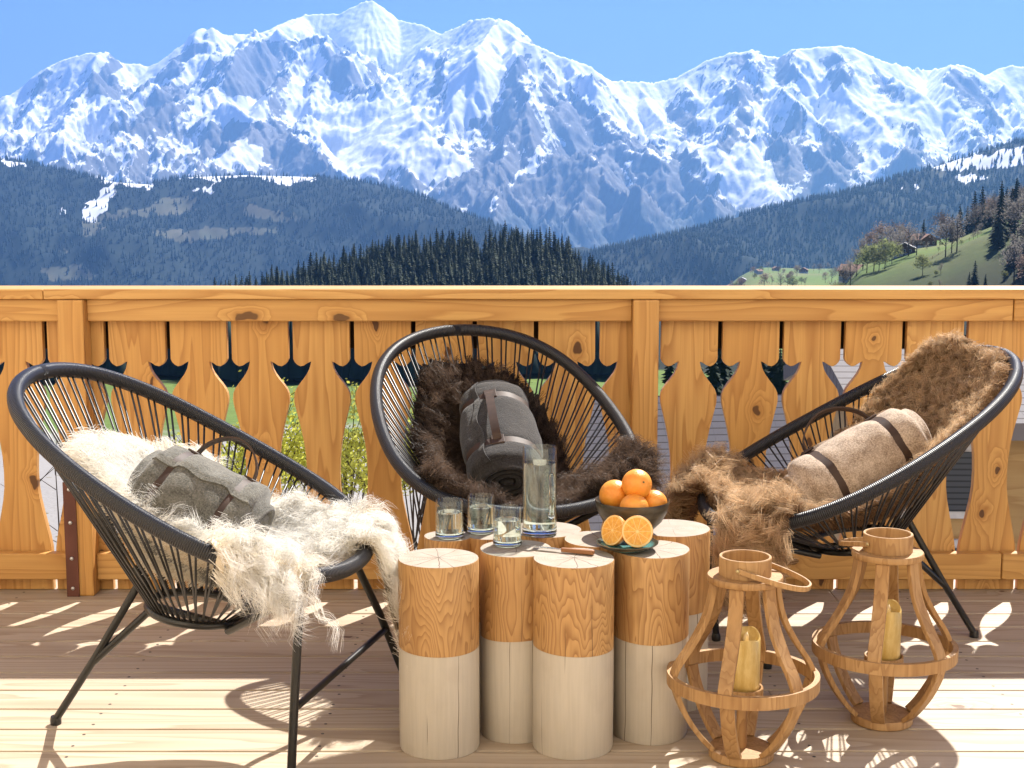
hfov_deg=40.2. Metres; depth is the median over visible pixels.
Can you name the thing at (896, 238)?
broadleaf tree
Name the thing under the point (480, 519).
tumbler
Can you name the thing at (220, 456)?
flowering shrub
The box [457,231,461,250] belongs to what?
conifer
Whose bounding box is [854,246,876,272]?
broadleaf tree
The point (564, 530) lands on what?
log stool
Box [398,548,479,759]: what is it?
log stool
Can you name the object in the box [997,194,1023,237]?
broadleaf tree
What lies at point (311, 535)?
sheepskin
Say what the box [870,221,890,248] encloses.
broadleaf tree
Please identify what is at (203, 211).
spruce forest
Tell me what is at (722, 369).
conifer
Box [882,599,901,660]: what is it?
candle
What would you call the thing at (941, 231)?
broadleaf tree
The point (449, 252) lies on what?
conifer
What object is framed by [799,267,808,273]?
chalet
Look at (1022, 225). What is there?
broadleaf tree
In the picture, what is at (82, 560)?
wooden railing
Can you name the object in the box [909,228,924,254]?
broadleaf tree
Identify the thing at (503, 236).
conifer
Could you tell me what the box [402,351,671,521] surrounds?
sheepskin
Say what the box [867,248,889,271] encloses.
broadleaf tree
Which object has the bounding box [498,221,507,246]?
conifer
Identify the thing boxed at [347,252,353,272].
conifer
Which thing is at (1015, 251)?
broadleaf tree
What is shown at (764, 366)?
conifer
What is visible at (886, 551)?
wooden lantern
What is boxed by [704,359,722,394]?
conifer
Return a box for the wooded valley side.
[0,158,525,285]
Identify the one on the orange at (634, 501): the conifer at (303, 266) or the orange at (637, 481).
the orange at (637, 481)
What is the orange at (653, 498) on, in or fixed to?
in the fruit bowl
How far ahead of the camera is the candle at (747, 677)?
3.36 m
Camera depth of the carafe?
3.63 m
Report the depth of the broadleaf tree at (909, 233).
711.98 m
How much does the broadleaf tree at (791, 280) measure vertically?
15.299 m
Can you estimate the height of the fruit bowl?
0.090 m
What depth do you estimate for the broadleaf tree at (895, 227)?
810.64 m
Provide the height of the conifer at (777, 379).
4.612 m
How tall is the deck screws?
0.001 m
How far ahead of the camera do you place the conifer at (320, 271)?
803.33 m
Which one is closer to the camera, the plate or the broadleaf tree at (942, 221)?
the plate
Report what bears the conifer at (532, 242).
on the ground
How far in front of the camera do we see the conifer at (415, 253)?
791.27 m
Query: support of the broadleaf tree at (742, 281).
on the ground
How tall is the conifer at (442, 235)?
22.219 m
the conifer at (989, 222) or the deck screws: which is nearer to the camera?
the deck screws
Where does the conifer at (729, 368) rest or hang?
on the ground
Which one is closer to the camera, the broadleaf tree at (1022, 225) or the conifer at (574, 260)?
the broadleaf tree at (1022, 225)
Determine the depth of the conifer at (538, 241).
801.14 m
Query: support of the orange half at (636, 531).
on the plate
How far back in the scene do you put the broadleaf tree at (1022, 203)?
587.59 m
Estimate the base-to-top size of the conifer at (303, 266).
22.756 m
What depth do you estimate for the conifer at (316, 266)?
820.02 m
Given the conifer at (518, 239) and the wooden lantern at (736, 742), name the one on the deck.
the wooden lantern at (736, 742)
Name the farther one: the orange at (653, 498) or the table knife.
the orange at (653, 498)
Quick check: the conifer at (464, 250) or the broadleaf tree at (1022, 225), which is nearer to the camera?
the broadleaf tree at (1022, 225)
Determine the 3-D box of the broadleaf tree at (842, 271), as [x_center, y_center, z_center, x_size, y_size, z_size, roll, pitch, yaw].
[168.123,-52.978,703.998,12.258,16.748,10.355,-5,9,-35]
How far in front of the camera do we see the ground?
560.50 m
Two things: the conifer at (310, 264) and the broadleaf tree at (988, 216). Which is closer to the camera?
the broadleaf tree at (988, 216)
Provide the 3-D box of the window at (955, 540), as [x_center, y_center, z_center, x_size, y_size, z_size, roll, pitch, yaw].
[3.345,1.703,10.831,0.740,1.020,0.066,0,7,2]
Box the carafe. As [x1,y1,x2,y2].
[522,446,556,536]
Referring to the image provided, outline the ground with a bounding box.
[0,219,1023,550]
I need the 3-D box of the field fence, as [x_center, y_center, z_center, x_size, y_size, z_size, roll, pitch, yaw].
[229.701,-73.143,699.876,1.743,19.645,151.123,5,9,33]
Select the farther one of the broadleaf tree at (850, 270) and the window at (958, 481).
the broadleaf tree at (850, 270)
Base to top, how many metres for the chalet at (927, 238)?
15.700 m
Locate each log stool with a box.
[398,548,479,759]
[424,531,469,550]
[467,532,493,716]
[480,540,550,743]
[521,522,581,547]
[533,548,614,759]
[564,531,625,641]
[613,540,689,745]
[652,519,709,711]
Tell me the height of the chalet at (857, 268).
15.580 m
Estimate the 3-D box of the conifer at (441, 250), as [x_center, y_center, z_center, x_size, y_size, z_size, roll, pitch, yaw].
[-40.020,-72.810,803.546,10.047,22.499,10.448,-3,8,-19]
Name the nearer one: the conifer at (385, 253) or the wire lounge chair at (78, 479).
the wire lounge chair at (78, 479)
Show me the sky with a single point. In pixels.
(653, 41)
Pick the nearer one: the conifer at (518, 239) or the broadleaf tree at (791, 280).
the conifer at (518, 239)
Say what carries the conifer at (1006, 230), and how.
on the ground
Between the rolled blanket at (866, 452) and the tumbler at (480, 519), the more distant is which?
the rolled blanket at (866, 452)
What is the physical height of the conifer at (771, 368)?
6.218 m
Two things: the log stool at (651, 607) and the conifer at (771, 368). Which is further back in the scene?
the conifer at (771, 368)
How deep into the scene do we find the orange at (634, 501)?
3.60 m
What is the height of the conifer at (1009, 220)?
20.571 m
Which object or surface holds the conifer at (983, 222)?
on the ground
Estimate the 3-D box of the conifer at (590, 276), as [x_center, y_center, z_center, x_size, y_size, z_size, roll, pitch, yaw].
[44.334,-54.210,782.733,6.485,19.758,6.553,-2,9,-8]
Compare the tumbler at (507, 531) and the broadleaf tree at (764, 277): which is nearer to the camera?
the tumbler at (507, 531)
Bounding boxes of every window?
[901,444,971,518]
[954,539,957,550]
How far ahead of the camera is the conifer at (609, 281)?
830.15 m
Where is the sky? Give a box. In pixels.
[0,0,1023,97]
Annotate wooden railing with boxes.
[0,286,1023,596]
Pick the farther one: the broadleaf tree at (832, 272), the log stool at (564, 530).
the broadleaf tree at (832, 272)
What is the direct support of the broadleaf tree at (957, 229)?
on the ground
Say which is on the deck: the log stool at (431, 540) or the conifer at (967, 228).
the log stool at (431, 540)
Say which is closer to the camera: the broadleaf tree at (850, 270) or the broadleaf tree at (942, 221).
the broadleaf tree at (850, 270)
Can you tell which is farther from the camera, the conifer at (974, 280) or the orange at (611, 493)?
the conifer at (974, 280)
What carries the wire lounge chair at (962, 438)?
on the deck
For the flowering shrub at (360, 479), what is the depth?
18.15 m
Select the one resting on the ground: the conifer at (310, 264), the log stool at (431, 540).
the conifer at (310, 264)
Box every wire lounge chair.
[7,362,398,767]
[370,324,636,531]
[697,345,1023,669]
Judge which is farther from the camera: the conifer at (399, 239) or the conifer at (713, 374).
the conifer at (399, 239)
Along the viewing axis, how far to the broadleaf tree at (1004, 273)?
526.75 m
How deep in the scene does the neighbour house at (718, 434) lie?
21.24 m
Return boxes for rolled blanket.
[121,436,274,586]
[459,380,542,499]
[783,406,931,504]
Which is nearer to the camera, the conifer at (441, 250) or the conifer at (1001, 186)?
the conifer at (1001, 186)
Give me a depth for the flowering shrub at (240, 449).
18.85 m
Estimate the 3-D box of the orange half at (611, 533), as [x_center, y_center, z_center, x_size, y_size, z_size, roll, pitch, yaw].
[0.266,0.372,3.530,0.038,0.078,0.078,20,-7,-40]
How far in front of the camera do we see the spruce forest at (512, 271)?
780.90 m
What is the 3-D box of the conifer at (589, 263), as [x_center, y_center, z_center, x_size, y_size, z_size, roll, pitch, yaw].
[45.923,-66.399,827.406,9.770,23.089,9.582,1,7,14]
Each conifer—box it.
[300,261,307,281]
[307,252,314,279]
[313,260,318,285]
[317,266,322,285]
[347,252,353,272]
[357,244,364,269]
[360,258,365,285]
[380,243,388,276]
[393,236,401,268]
[394,233,398,256]
[413,241,417,268]
[439,229,445,248]
[439,238,445,263]
[445,238,452,265]
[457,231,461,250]
[458,241,465,266]
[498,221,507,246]
[501,227,506,249]
[505,239,509,263]
[515,228,521,253]
[530,230,534,251]
[534,230,542,260]
[551,234,557,252]
[570,248,576,274]
[587,253,593,273]
[589,270,593,285]
[605,263,612,285]
[609,263,615,285]
[660,364,674,390]
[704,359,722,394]
[713,349,730,390]
[727,366,733,376]
[761,362,767,373]
[765,351,781,382]
[770,349,787,393]
[921,220,926,233]
[948,215,954,241]
[956,204,966,236]
[962,206,970,234]
[967,260,980,285]
[969,191,979,231]
[973,187,987,230]
[983,204,993,228]
[987,195,1006,249]
[988,188,1010,241]
[999,181,1006,213]
[1002,221,1021,267]
[1005,188,1017,230]
[1008,182,1019,218]
[1017,207,1023,240]
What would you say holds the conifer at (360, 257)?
on the ground
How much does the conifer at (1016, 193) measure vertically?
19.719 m
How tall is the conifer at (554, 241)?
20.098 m
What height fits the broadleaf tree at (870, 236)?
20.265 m
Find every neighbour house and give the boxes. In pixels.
[583,394,790,550]
[783,349,1023,550]
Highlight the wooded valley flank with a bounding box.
[571,142,1023,285]
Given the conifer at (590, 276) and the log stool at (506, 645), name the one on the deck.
the log stool at (506, 645)
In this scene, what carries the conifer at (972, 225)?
on the ground
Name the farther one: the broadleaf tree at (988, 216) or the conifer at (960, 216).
the conifer at (960, 216)
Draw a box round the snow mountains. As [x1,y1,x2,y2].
[0,0,1023,248]
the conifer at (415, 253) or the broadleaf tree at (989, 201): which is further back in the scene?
the conifer at (415, 253)
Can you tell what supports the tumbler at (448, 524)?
on the log stool at (431, 540)
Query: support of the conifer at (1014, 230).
on the ground
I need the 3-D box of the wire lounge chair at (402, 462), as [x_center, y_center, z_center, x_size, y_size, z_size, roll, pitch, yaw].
[-0.033,0.320,4.309,0.799,0.943,0.860,-3,8,-20]
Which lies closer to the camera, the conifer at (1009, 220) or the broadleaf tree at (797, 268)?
the conifer at (1009, 220)
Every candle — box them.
[733,626,760,691]
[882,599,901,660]
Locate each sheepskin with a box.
[58,424,430,657]
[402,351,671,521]
[662,329,1010,625]
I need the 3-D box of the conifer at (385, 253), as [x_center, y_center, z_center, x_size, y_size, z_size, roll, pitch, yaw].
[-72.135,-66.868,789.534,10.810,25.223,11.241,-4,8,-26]
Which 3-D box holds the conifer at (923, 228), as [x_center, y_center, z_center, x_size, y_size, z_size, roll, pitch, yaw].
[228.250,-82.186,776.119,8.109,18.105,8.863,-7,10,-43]
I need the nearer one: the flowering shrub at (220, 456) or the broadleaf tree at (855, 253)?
the flowering shrub at (220, 456)
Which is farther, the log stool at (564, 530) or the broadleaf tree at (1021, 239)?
the broadleaf tree at (1021, 239)
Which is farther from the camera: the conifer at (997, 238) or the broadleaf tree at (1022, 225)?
the conifer at (997, 238)
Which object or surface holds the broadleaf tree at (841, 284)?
on the ground
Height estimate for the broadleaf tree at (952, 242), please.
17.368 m
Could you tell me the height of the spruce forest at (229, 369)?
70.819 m
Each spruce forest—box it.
[0,154,552,285]
[0,321,659,381]
[213,225,627,285]
[571,136,1023,285]
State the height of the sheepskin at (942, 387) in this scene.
0.776 m
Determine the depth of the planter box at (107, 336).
4.87 m
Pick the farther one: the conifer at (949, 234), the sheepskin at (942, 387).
the conifer at (949, 234)
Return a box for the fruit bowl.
[595,496,669,528]
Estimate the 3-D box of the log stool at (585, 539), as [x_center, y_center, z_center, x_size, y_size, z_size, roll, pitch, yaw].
[0.226,0.638,3.660,0.181,0.480,0.182,2,8,15]
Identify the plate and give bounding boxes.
[596,537,658,552]
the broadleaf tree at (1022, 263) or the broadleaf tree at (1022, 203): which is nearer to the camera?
the broadleaf tree at (1022, 263)
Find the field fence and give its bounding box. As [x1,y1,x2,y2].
[927,231,982,260]
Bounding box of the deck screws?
[8,591,1021,757]
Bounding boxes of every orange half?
[601,515,624,545]
[621,515,652,547]
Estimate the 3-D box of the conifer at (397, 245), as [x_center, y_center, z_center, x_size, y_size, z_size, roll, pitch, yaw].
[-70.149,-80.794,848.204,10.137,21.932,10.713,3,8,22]
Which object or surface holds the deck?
on the deck frame
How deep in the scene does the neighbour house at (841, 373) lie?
10.73 m
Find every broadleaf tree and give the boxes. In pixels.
[737,278,746,285]
[759,272,771,285]
[786,276,798,285]
[793,265,801,272]
[827,268,837,282]
[834,282,846,285]
[837,262,855,283]
[846,260,859,284]
[848,246,860,275]
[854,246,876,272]
[856,236,868,268]
[857,231,881,263]
[861,243,888,271]
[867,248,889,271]
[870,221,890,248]
[870,237,897,268]
[875,231,889,260]
[879,226,898,257]
[883,220,908,244]
[884,242,906,258]
[886,225,906,244]
[893,220,917,255]
[898,228,916,243]
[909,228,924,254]
[911,254,933,275]
[927,210,960,244]
[929,216,958,256]
[937,211,970,251]
[947,220,964,252]
[965,201,986,233]
[982,195,1004,227]
[983,193,1005,213]
[983,198,997,226]
[987,207,1006,221]
[989,194,1005,219]
[996,238,1023,281]
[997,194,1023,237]
[1000,270,1008,276]
[1004,229,1023,274]
[1007,193,1023,222]
[1012,210,1023,237]
[1016,250,1023,282]
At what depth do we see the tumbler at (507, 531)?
3.53 m
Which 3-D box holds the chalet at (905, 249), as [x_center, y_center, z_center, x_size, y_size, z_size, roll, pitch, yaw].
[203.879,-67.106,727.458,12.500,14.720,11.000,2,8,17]
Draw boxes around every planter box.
[44,321,169,348]
[350,321,537,348]
[718,321,904,348]
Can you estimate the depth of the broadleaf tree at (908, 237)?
750.49 m
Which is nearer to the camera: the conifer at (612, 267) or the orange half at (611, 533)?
the orange half at (611, 533)
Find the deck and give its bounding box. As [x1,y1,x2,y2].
[0,580,1023,767]
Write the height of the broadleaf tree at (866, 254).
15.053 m
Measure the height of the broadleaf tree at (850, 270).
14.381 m
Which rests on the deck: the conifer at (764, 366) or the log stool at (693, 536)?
the log stool at (693, 536)
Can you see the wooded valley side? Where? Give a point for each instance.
(259, 209)
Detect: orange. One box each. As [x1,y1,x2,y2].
[599,480,626,506]
[619,494,648,507]
[622,469,651,497]
[645,490,666,506]
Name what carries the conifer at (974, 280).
on the ground
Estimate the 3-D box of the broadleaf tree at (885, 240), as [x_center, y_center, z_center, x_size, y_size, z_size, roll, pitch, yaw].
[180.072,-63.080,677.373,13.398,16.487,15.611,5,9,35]
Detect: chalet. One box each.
[754,269,762,275]
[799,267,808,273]
[838,262,862,285]
[893,241,915,258]
[907,233,939,248]
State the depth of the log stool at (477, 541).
3.64 m
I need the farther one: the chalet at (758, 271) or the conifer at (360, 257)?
the chalet at (758, 271)
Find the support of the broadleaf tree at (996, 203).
on the ground
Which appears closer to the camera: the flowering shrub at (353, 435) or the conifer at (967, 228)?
the flowering shrub at (353, 435)
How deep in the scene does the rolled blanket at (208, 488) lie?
3.27 m
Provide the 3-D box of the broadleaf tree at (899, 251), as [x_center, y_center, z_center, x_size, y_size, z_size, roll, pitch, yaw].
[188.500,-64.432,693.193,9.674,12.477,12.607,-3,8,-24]
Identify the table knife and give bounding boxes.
[534,546,594,554]
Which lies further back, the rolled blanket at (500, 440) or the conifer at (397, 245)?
the conifer at (397, 245)
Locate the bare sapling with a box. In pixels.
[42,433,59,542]
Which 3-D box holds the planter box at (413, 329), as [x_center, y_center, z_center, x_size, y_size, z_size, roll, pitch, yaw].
[-0.228,-0.200,4.946,0.795,0.135,0.170,0,7,0]
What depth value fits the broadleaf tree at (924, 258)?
598.37 m
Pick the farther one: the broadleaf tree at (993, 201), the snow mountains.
the snow mountains
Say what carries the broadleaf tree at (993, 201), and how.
on the ground
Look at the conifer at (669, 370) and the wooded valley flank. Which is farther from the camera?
the wooded valley flank
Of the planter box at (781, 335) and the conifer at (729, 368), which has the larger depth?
the conifer at (729, 368)
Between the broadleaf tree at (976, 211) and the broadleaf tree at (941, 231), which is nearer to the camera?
the broadleaf tree at (941, 231)
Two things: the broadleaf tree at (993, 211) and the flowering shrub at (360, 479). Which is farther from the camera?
the broadleaf tree at (993, 211)
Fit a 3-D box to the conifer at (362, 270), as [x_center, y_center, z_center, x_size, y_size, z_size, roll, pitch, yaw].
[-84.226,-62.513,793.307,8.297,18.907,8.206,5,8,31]
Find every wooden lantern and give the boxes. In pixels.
[667,549,819,767]
[812,527,958,731]
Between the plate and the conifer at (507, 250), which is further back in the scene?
the conifer at (507, 250)
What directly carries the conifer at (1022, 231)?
on the ground
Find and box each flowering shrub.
[169,370,362,496]
[171,440,239,473]
[239,378,414,507]
[341,399,426,549]
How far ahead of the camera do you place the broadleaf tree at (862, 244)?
732.15 m
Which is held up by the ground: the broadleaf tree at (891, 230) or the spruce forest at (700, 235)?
the broadleaf tree at (891, 230)
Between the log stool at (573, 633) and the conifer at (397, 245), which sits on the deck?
the log stool at (573, 633)
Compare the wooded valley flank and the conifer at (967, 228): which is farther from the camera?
the wooded valley flank
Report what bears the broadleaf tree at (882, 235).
on the ground
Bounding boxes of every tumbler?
[435,501,463,539]
[467,494,494,534]
[493,507,521,547]

